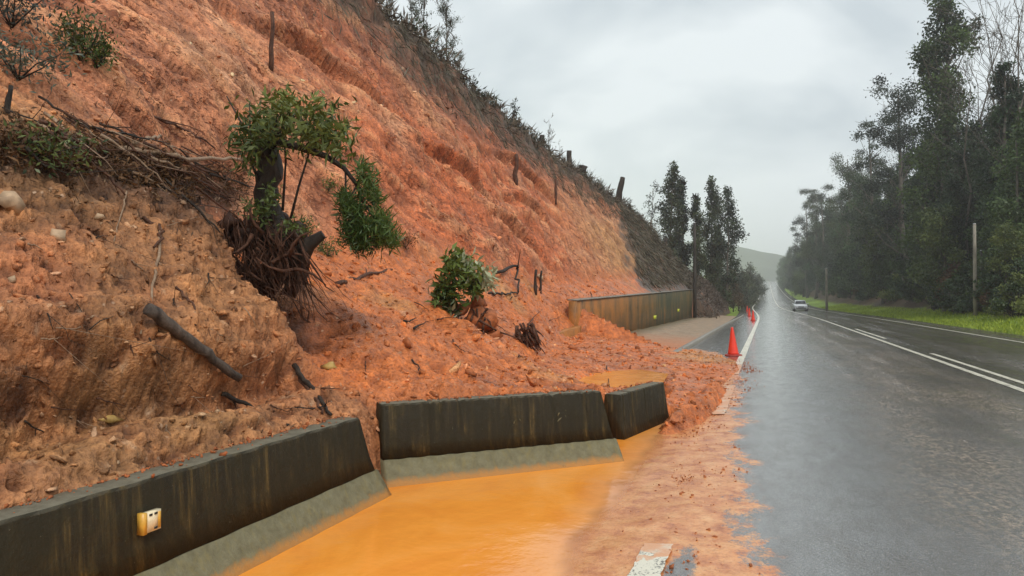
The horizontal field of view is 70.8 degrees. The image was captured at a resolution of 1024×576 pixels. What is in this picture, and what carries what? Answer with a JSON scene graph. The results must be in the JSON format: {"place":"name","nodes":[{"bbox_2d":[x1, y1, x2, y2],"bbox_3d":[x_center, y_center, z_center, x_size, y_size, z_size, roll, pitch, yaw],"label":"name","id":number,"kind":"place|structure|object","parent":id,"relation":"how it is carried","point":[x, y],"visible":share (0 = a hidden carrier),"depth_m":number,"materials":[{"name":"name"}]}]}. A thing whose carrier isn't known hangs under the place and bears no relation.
{"place":"outdoors","nodes":[
{"label":"outdoors","id":0,"kind":"place"},
{"bbox_2d":[0,0,738,509],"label":"hillside","id":1,"kind":"structure","parent":0,"point":[598,244],"depth_m":8.66,"materials":[{"name":"orange soil"}]},
{"bbox_2d":[0,191,25,215],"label":"rock","id":2,"kind":"object","parent":1,"relation":"on","point":[11,200],"visible":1,"depth_m":4.73,"materials":[{"name":"stone"}]},
{"bbox_2d":[0,0,83,38],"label":"bush","id":3,"kind":"object","parent":1,"relation":"on","point":[9,23],"visible":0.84,"depth_m":7.36,"materials":[{"name":"green plant"}]},
{"bbox_2d":[0,2,91,92],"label":"bush","id":4,"kind":"object","parent":1,"relation":"on","point":[11,68],"visible":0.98,"depth_m":6.46,"materials":[{"name":"green plant"}]},
{"bbox_2d":[2,115,109,177],"bbox_3d":[-3.407,-1.029,5.256,0.846,0.498,0.679,0,-1,8],"label":"bush","id":5,"kind":"object","parent":1,"relation":"on","point":[38,146],"visible":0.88,"depth_m":5.21,"materials":[{"name":"green plant"}]},
{"bbox_2d":[46,0,124,65],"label":"bush","id":6,"kind":"object","parent":1,"relation":"on","point":[75,35],"visible":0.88,"depth_m":7.85,"materials":[{"name":"green plant"}]},
{"bbox_2d":[66,22,121,78],"bbox_3d":[-4.627,-2.618,8.019,0.493,0.531,0.700,0,-1,-5],"label":"bush","id":7,"kind":"object","parent":1,"relation":"on","point":[99,52],"visible":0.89,"depth_m":8.03,"materials":[{"name":"green plant"}]},
{"bbox_2d":[0,98,253,244],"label":"brush pile","id":8,"kind":"object","parent":1,"relation":"on","point":[10,151],"visible":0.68,"depth_m":5.93,"materials":[{"name":"brown plant"}]},
{"bbox_2d":[24,146,166,176],"bbox_3d":[-3.049,-0.917,5.356,0.950,0.178,0.214,0,-1,-22],"label":"brush stick","id":9,"kind":"object","parent":8,"relation":"on","point":[28,150],"visible":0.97,"depth_m":5.25,"materials":[{"name":"brown wood"}]},
{"bbox_2d":[100,133,169,187],"bbox_3d":[-3.289,-1.076,6.260,0.544,0.427,0.315,1,-1,-34],"label":"brush stick","id":10,"kind":"object","parent":8,"relation":"on","point":[118,145],"visible":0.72,"depth_m":6.13,"materials":[{"name":"brown wood"}]},
{"bbox_2d":[164,178,223,234],"bbox_3d":[-2.840,-0.725,6.469,0.540,0.517,0.081,0,-1,-7],"label":"brush stick","id":11,"kind":"object","parent":8,"relation":"on","point":[193,205],"visible":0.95,"depth_m":6.45,"materials":[{"name":"brown wood"}]},
{"bbox_2d":[140,228,161,334],"bbox_3d":[-2.655,-0.093,5.342,0.053,0.822,1.202,0,-1,-21],"label":"root","id":12,"kind":"object","parent":1,"relation":"hanging from","point":[155,270],"visible":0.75,"depth_m":5.32,"materials":[{"name":"brown wood"}]},
{"bbox_2d":[135,107,214,148],"bbox_3d":[-4.197,-2.111,9.376,0.531,0.279,1.804,0,-1,1],"label":"fallen branch","id":13,"kind":"object","parent":1,"relation":"on","point":[164,120],"visible":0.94,"depth_m":9.18,"materials":[{"name":"brown wood"}]},
{"bbox_2d":[115,146,246,161],"bbox_3d":[-3.594,-1.599,8.674,0.367,0.961,5.028,0,-1,-9],"label":"fallen branch","id":14,"kind":"object","parent":1,"relation":"on","point":[198,159],"visible":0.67,"depth_m":7.42,"materials":[{"name":"brown wood"}]},
{"bbox_2d":[143,303,242,381],"bbox_3d":[-2.254,0.409,5.134,0.100,0.603,0.857,0,-1,22],"label":"fallen log","id":15,"kind":"object","parent":1,"relation":"on","point":[160,317],"visible":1,"depth_m":5.04,"materials":[{"name":"wood"}]},
{"bbox_2d":[0,417,391,575],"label":"concrete barrier","id":16,"kind":"object","parent":1,"relation":"on","point":[234,511],"visible":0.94,"depth_m":3.95,"materials":[{"name":"grey concrete"}]},
{"bbox_2d":[268,11,274,71],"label":"dead stem","id":17,"kind":"object","parent":1,"relation":"on","point":[271,55],"visible":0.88,"depth_m":13.84,"materials":[{"name":"brown wood"}]},
{"bbox_2d":[285,363,331,415],"bbox_3d":[-1.649,0.834,5.896,0.345,0.373,0.901,0,-1,-14],"label":"fallen branch","id":18,"kind":"object","parent":1,"relation":"on","point":[299,374],"visible":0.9,"depth_m":6.01,"materials":[{"name":"wood"}]},
{"bbox_2d":[217,82,406,322],"bbox_3d":[-2.085,-0.921,7.119,2.211,2.534,1.875,0,-1,19],"label":"uprooted tree","id":19,"kind":"object","parent":1,"relation":"on","point":[274,242],"visible":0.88,"depth_m":6.97,"materials":[{"name":"green plant"}]},
{"bbox_2d":[315,236,341,256],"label":"weed","id":20,"kind":"object","parent":1,"relation":"on","point":[327,253],"visible":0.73,"depth_m":11.72,"materials":[{"name":"green plant"}]},
{"bbox_2d":[0,0,736,491],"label":"soil rubble","id":21,"kind":"object","parent":1,"relation":"on","point":[102,268],"visible":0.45,"depth_m":7.25,"materials":[{"name":"orange soil"}]},
{"bbox_2d":[424,241,523,340],"bbox_3d":[-0.889,0.196,11.753,2.050,1.894,1.100,0,-1,19],"label":"uprooted bush","id":22,"kind":"object","parent":21,"relation":"on","point":[460,265],"visible":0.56,"depth_m":11.62,"materials":[{"name":"green plant"}]},
{"bbox_2d":[515,322,545,353],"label":"root clump","id":23,"kind":"object","parent":21,"relation":"on","point":[531,334],"visible":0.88,"depth_m":14.59,"materials":[{"name":"brown plant"}]},
{"bbox_2d":[407,0,442,45],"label":"ridge gum tree","id":24,"kind":"object","parent":1,"relation":"on","point":[426,15],"visible":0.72,"depth_m":26.25,"materials":[{"name":"green plant"}]},
{"bbox_2d":[434,0,460,59],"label":"ridge gum tree","id":25,"kind":"object","parent":1,"relation":"on","point":[446,22],"visible":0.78,"depth_m":28.20,"materials":[{"name":"green plant"}]},
{"bbox_2d":[376,389,623,487],"bbox_3d":[-0.084,1.461,6.599,2.305,0.950,0.533,0,-1,-25],"label":"concrete barrier","id":26,"kind":"object","parent":1,"relation":"on","point":[422,441],"visible":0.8,"depth_m":6.41,"materials":[{"name":"grey concrete"}]},
{"bbox_2d":[313,0,701,291],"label":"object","id":27,"kind":"object","parent":1,"relation":"hanging from","point":[643,232],"visible":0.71,"depth_m":39.82,"materials":[{"name":"brown plant"}]},
{"bbox_2d":[374,0,680,262],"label":"ridge undergrowth","id":28,"kind":"object","parent":1,"relation":"on","point":[455,65],"visible":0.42,"depth_m":30.70,"materials":[{"name":"green plant"}]},
{"bbox_2d":[559,326,580,336],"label":"wall","id":29,"kind":"structure","parent":1,"relation":"on","point":[572,331],"depth_m":22.05,"materials":[{"name":"concrete"}]},
{"bbox_2d":[579,370,667,386],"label":"muddy pool","id":30,"kind":"structure","parent":1,"relation":"on","point":[627,378],"depth_m":11.80,"materials":[{"name":"liquid"}]},
{"bbox_2d":[567,289,692,331],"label":"retaining wall","id":31,"kind":"structure","parent":1,"relation":"on","point":[631,312],"depth_m":34.32,"materials":[{"name":"concrete"}]},
{"bbox_2d":[604,382,668,439],"bbox_3d":[1.508,1.678,8.619,0.533,0.985,1.532,-1,-1,31],"label":"concrete barrier","id":32,"kind":"object","parent":1,"relation":"on","point":[631,411],"visible":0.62,"depth_m":8.29,"materials":[{"name":"grey concrete"}]},
{"bbox_2d":[631,315,735,347],"bbox_3d":[10.697,2.224,43.388,3.980,0.227,59.000,0,-1,19],"label":"paved roadside strip","id":33,"kind":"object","parent":1,"relation":"on","point":[678,334],"visible":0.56,"depth_m":35.58,"materials":[{"name":"beige concrete"}]},
{"bbox_2d":[648,226,728,318],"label":"dead undergrowth","id":34,"kind":"object","parent":1,"relation":"on","point":[710,291],"visible":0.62,"depth_m":68.91,"materials":[{"name":"brown plant"}]},
{"bbox_2d":[688,193,709,277],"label":"slender gum tree","id":35,"kind":"object","parent":1,"relation":"on","point":[695,214],"visible":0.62,"depth_m":89.68,"materials":[{"name":"green plant"}]},
{"bbox_2d":[699,175,728,291],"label":"slender gum tree","id":36,"kind":"object","parent":1,"relation":"on","point":[713,211],"visible":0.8,"depth_m":94.72,"materials":[{"name":"green plant"}]},
{"bbox_2d":[710,185,749,308],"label":"slender gum tree","id":37,"kind":"object","parent":1,"relation":"on","point":[725,282],"visible":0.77,"depth_m":97.96,"materials":[{"name":"green plant"}]},
{"bbox_2d":[378,0,1023,257],"label":"sky","id":38,"kind":"structure","parent":0,"point":[757,97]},
{"bbox_2d":[677,241,784,280],"bbox_3d":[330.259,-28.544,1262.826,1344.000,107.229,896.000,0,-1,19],"label":"hill","id":39,"kind":"structure","parent":0,"point":[765,265],"depth_m":1148.91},
{"bbox_2d":[570,281,1023,575],"bbox_3d":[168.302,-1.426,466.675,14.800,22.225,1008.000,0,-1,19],"label":"road","id":40,"kind":"structure","parent":0,"point":[857,454],"depth_m":6.52,"materials":[{"name":"grey asphalt"}]},
{"bbox_2d":[4,358,759,575],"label":"mud crumbs","id":41,"kind":"object","parent":40,"relation":"on","point":[248,439],"visible":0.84,"depth_m":5.13,"materials":[{"name":"soil"}]},
{"bbox_2d":[239,423,664,575],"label":"muddy water","id":42,"kind":"structure","parent":40,"relation":"on","point":[536,523],"depth_m":4.85,"materials":[{"name":"orange liquid"}]},
{"bbox_2d":[627,543,672,575],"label":"edge line","id":43,"kind":"object","parent":40,"relation":"on","point":[651,558],"visible":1,"depth_m":4.10,"materials":[{"name":"paint"}]},
{"bbox_2d":[674,315,743,351],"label":"kerb","id":44,"kind":"structure","parent":40,"relation":"on","point":[692,343],"depth_m":27.66,"materials":[{"name":"concrete"}]},
{"bbox_2d":[712,385,735,413],"bbox_3d":[3.264,1.677,11.017,0.209,0.015,3.400,0,-1,19],"label":"edge line","id":45,"kind":"object","parent":40,"relation":"on","point":[721,409],"visible":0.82,"depth_m":10.55,"materials":[{"name":"paint"}]},
{"bbox_2d":[725,327,741,355],"bbox_3d":[5.976,1.448,19.499,0.422,0.772,0.422,-2,-1,2],"label":"traffic cone","id":46,"kind":"object","parent":40,"relation":"on","point":[732,349],"visible":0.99,"depth_m":19.41,"materials":[{"name":"plastic"}]},
{"bbox_2d":[735,308,759,373],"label":"edge line","id":47,"kind":"object","parent":40,"relation":"on","point":[745,348],"visible":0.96,"depth_m":22.65,"materials":[{"name":"paint"}]},
{"bbox_2d":[782,308,1023,391],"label":"line","id":48,"kind":"object","parent":40,"relation":"on","point":[991,379],"visible":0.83,"depth_m":16.52,"materials":[{"name":"paint"}]},
{"bbox_2d":[930,353,1023,383],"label":"dash","id":49,"kind":"object","parent":40,"relation":"on","point":[1009,378],"visible":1,"depth_m":15.32,"materials":[{"name":"paint"}]},
{"bbox_2d":[704,277,1023,335],"bbox_3d":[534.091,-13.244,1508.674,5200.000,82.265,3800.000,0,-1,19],"label":"ground","id":50,"kind":"structure","parent":0,"point":[819,301],"depth_m":100.55,"materials":[{"name":"green plant"}]},
{"bbox_2d":[643,180,662,235],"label":"slender gum tree","id":51,"kind":"object","parent":50,"relation":"on","point":[654,209],"visible":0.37,"depth_m":80.43,"materials":[{"name":"green plant"}]},
{"bbox_2d":[654,161,688,264],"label":"slender gum tree","id":52,"kind":"object","parent":50,"relation":"on","point":[669,224],"visible":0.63,"depth_m":88.10,"materials":[{"name":"green plant"}]},
{"bbox_2d":[671,176,692,271],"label":"slender gum tree","id":53,"kind":"object","parent":50,"relation":"on","point":[683,248],"visible":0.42,"depth_m":91.81,"materials":[{"name":"green plant"}]},
{"bbox_2d":[693,222,696,317],"bbox_3d":[14.738,-1.171,58.059,0.294,8.238,0.303,0,-1,19],"label":"utility pole","id":54,"kind":"object","parent":50,"relation":"on","point":[694,277],"visible":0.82,"depth_m":57.98,"materials":[{"name":"wood"}]},
{"bbox_2d":[721,282,747,311],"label":"roadside bush","id":55,"kind":"object","parent":50,"relation":"on","point":[737,300],"visible":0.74,"depth_m":99.44,"materials":[{"name":"green plant"}]},
{"bbox_2d":[729,271,753,310],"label":"roadside bush","id":56,"kind":"object","parent":50,"relation":"on","point":[743,286],"visible":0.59,"depth_m":111.28,"materials":[{"name":"green plant"}]},
{"bbox_2d":[779,246,792,290],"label":"evergreen tree","id":57,"kind":"object","parent":50,"relation":"on","point":[789,258],"visible":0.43,"depth_m":345.53,"materials":[{"name":"green plant"}]},
{"bbox_2d":[784,251,801,293],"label":"evergreen tree","id":58,"kind":"object","parent":50,"relation":"on","point":[793,268],"visible":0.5,"depth_m":283.87,"materials":[{"name":"green plant"}]},
{"bbox_2d":[789,240,812,297],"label":"evergreen tree","id":59,"kind":"object","parent":50,"relation":"on","point":[796,284],"visible":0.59,"depth_m":231.49,"materials":[{"name":"green plant"}]},
{"bbox_2d":[790,197,817,297],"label":"gum tree","id":60,"kind":"object","parent":50,"relation":"on","point":[795,248],"visible":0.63,"depth_m":219.62,"materials":[{"name":"green plant"}]},
{"bbox_2d":[801,221,822,292],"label":"evergreen tree","id":61,"kind":"object","parent":50,"relation":"on","point":[811,279],"visible":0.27,"depth_m":214.25,"materials":[{"name":"green plant"}]},
{"bbox_2d":[798,188,829,298],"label":"gum tree","id":62,"kind":"object","parent":50,"relation":"on","point":[813,214],"visible":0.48,"depth_m":197.32,"materials":[{"name":"green plant"}]},
{"bbox_2d":[801,184,837,292],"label":"gum tree","id":63,"kind":"object","parent":50,"relation":"on","point":[822,248],"visible":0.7,"depth_m":188.31,"materials":[{"name":"green plant"}]},
{"bbox_2d":[810,208,834,291],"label":"evergreen tree","id":64,"kind":"object","parent":50,"relation":"on","point":[826,217],"visible":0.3,"depth_m":189.89,"materials":[{"name":"green plant"}]},
{"bbox_2d":[812,217,837,286],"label":"evergreen tree","id":65,"kind":"object","parent":50,"relation":"on","point":[822,261],"visible":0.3,"depth_m":182.23,"materials":[{"name":"green plant"}]},
{"bbox_2d":[822,211,846,293],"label":"evergreen tree","id":66,"kind":"object","parent":50,"relation":"on","point":[830,265],"visible":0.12,"depth_m":153.05,"materials":[{"name":"green plant"}]},
{"bbox_2d":[819,198,853,292],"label":"evergreen tree","id":67,"kind":"object","parent":50,"relation":"on","point":[836,233],"visible":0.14,"depth_m":151.07,"materials":[{"name":"green plant"}]},
{"bbox_2d":[821,149,867,294],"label":"gum tree","id":68,"kind":"object","parent":50,"relation":"on","point":[842,168],"visible":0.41,"depth_m":141.50,"materials":[{"name":"green plant"}]},
{"bbox_2d":[830,172,868,292],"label":"evergreen tree","id":69,"kind":"object","parent":50,"relation":"on","point":[851,247],"visible":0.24,"depth_m":127.74,"materials":[{"name":"green plant"}]},
{"bbox_2d":[831,191,883,293],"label":"evergreen tree","id":70,"kind":"object","parent":50,"relation":"on","point":[848,287],"visible":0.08,"depth_m":127.22,"materials":[{"name":"green plant"}]},
{"bbox_2d":[846,182,876,287],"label":"evergreen tree","id":71,"kind":"object","parent":50,"relation":"on","point":[856,264],"visible":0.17,"depth_m":114.09,"materials":[{"name":"green plant"}]},
{"bbox_2d":[836,113,896,297],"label":"gum tree","id":72,"kind":"object","parent":50,"relation":"on","point":[871,163],"visible":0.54,"depth_m":108.04,"materials":[{"name":"green plant"}]},
{"bbox_2d":[860,171,911,300],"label":"evergreen tree","id":73,"kind":"object","parent":50,"relation":"on","point":[880,263],"visible":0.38,"depth_m":91.39,"materials":[{"name":"green plant"}]},
{"bbox_2d":[848,73,926,297],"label":"gum tree","id":74,"kind":"object","parent":50,"relation":"on","point":[901,132],"visible":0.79,"depth_m":86.86,"materials":[{"name":"green plant"}]},
{"bbox_2d":[877,274,899,301],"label":"shrub","id":75,"kind":"object","parent":50,"relation":"on","point":[889,297],"visible":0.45,"depth_m":88.48,"materials":[{"name":"green plant"}]},
{"bbox_2d":[874,177,914,289],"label":"evergreen tree","id":76,"kind":"object","parent":50,"relation":"on","point":[890,264],"visible":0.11,"depth_m":90.46,"materials":[{"name":"green plant"}]},
{"bbox_2d":[884,170,919,300],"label":"evergreen tree","id":77,"kind":"object","parent":50,"relation":"on","point":[901,266],"visible":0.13,"depth_m":78.22,"materials":[{"name":"green plant"}]},
{"bbox_2d":[890,120,941,291],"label":"evergreen tree","id":78,"kind":"object","parent":50,"relation":"on","point":[903,245],"visible":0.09,"depth_m":75.66,"materials":[{"name":"green plant"}]},
{"bbox_2d":[819,303,1023,334],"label":"grass","id":79,"kind":"structure","parent":50,"relation":"on","point":[954,321],"depth_m":52.02,"materials":[{"name":"green plant"}]},
{"bbox_2d":[895,0,989,286],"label":"ivy clad tree","id":80,"kind":"object","parent":50,"relation":"on","point":[946,130],"visible":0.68,"depth_m":69.66,"materials":[{"name":"green plant"}]},
{"bbox_2d":[908,203,977,312],"bbox_3d":[36.318,-2.475,60.238,5.449,9.533,5.307,0,-1,-4],"label":"broadleaf tree","id":81,"kind":"object","parent":50,"relation":"on","point":[930,236],"visible":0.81,"depth_m":60.05,"materials":[{"name":"green plant"}]},
{"bbox_2d":[920,170,977,302],"bbox_3d":[38.118,-4.191,62.242,5.441,11.688,5.037,1,-1,-33],"label":"evergreen tree","id":82,"kind":"object","parent":50,"relation":"on","point":[952,189],"visible":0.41,"depth_m":61.48,"materials":[{"name":"green plant"}]},
{"bbox_2d":[927,139,975,265],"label":"evergreen tree","id":83,"kind":"object","parent":50,"relation":"on","point":[958,164],"visible":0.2,"depth_m":66.39,"materials":[{"name":"green plant"}]},
{"bbox_2d":[930,260,977,310],"bbox_3d":[35.521,-0.072,57.217,4.118,4.349,3.432,-1,-1,28],"label":"shrub","id":84,"kind":"object","parent":50,"relation":"on","point":[966,268],"visible":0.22,"depth_m":56.88,"materials":[{"name":"green plant"}]},
{"bbox_2d":[938,270,971,312],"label":"shrub","id":85,"kind":"object","parent":50,"relation":"on","point":[953,286],"visible":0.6,"depth_m":55.29,"materials":[{"name":"green plant"}]},
{"bbox_2d":[918,20,1005,256],"bbox_3d":[38.965,-10.775,60.881,6.808,23.869,7.928,0,-1,17],"label":"bare tree","id":86,"kind":"object","parent":50,"relation":"on","point":[970,185],"visible":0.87,"depth_m":60.88,"materials":[{"name":"grey plant"}]},
{"bbox_2d":[951,267,984,313],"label":"shrub","id":87,"kind":"object","parent":50,"relation":"on","point":[968,285],"visible":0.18,"depth_m":53.29,"materials":[{"name":"green plant"}]},
{"bbox_2d":[952,275,984,311],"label":"shrub","id":88,"kind":"object","parent":50,"relation":"on","point":[966,303],"visible":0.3,"depth_m":52.07,"materials":[{"name":"green plant"}]},
{"bbox_2d":[940,103,997,263],"bbox_3d":[42.147,-8.038,63.491,7.254,16.830,7.836,1,-1,-45],"label":"evergreen tree","id":89,"kind":"object","parent":50,"relation":"on","point":[984,125],"visible":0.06,"depth_m":63.98,"materials":[{"name":"green plant"}]},
{"bbox_2d":[953,115,985,174],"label":"evergreen tree","id":90,"kind":"object","parent":50,"relation":"on","point":[973,126],"visible":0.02,"depth_m":70.62,"materials":[{"name":"green plant"}]},
{"bbox_2d":[922,0,1017,172],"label":"bare tree","id":91,"kind":"object","parent":50,"relation":"on","point":[977,49],"visible":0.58,"depth_m":66.14,"materials":[{"name":"grey plant"}]},
{"bbox_2d":[924,7,1023,122],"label":"bare tree","id":92,"kind":"object","parent":50,"relation":"on","point":[977,83],"visible":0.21,"depth_m":75.79,"materials":[{"name":"grey plant"}]},
{"bbox_2d":[973,223,977,315],"bbox_3d":[32.187,-0.865,50.051,0.292,7.256,0.287,0,-1,19],"label":"utility pole","id":93,"kind":"object","parent":50,"relation":"on","point":[975,306],"visible":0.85,"depth_m":49.99,"materials":[{"name":"grey wood"}]},
{"bbox_2d":[929,0,1023,149],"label":"bare tree","id":94,"kind":"object","parent":50,"relation":"on","point":[989,71],"visible":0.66,"depth_m":61.33,"materials":[{"name":"grey plant"}]},
{"bbox_2d":[934,0,1023,224],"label":"bare tree","id":95,"kind":"object","parent":50,"relation":"on","point":[1018,105],"visible":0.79,"depth_m":55.52,"materials":[{"name":"grey plant"}]},
{"bbox_2d":[952,0,1023,261],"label":"bare tree","id":96,"kind":"object","parent":50,"relation":"on","point":[1017,178],"visible":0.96,"depth_m":51.56,"materials":[{"name":"grey plant"}]},
{"bbox_2d":[958,94,1022,266],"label":"evergreen tree","id":97,"kind":"object","parent":50,"relation":"on","point":[983,181],"visible":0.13,"depth_m":57.08,"materials":[{"name":"green plant"}]},
{"bbox_2d":[965,73,1023,248],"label":"evergreen tree","id":98,"kind":"object","parent":50,"relation":"on","point":[1022,89],"visible":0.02,"depth_m":59.24,"materials":[{"name":"green plant"}]},
{"bbox_2d":[966,110,1023,261],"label":"evergreen tree","id":99,"kind":"object","parent":50,"relation":"on","point":[1002,189],"visible":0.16,"depth_m":54.63,"materials":[{"name":"green plant"}]},
{"bbox_2d":[969,200,1022,283],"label":"evergreen tree","id":100,"kind":"object","parent":50,"relation":"on","point":[986,233],"visible":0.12,"depth_m":53.94,"materials":[{"name":"green plant"}]},
{"bbox_2d":[973,251,1019,297],"bbox_3d":[33.564,-0.359,48.366,4.229,4.531,4.572,0,-1,17],"label":"shrub","id":101,"kind":"object","parent":50,"relation":"on","point":[994,279],"visible":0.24,"depth_m":48.25,"materials":[{"name":"green plant"}]},
{"bbox_2d":[977,107,1023,268],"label":"evergreen tree","id":102,"kind":"object","parent":50,"relation":"on","point":[1003,214],"visible":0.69,"depth_m":51.15,"materials":[{"name":"green plant"}]},
{"bbox_2d":[981,220,1023,283],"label":"broadleaf tree","id":103,"kind":"object","parent":50,"relation":"on","point":[1010,249],"visible":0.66,"depth_m":47.60,"materials":[{"name":"green plant"}]},
{"bbox_2d":[984,60,1023,200],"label":"ivy clad tree","id":104,"kind":"object","parent":50,"relation":"on","point":[1002,84],"visible":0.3,"depth_m":56.03,"materials":[{"name":"green plant"}]},
{"bbox_2d":[986,270,1023,318],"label":"shrub","id":105,"kind":"object","parent":50,"relation":"on","point":[1007,291],"visible":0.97,"depth_m":42.87,"materials":[{"name":"green plant"}]},
{"bbox_2d":[994,256,1023,310],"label":"shrub","id":106,"kind":"object","parent":50,"relation":"on","point":[1020,268],"visible":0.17,"depth_m":44.26,"materials":[{"name":"green plant"}]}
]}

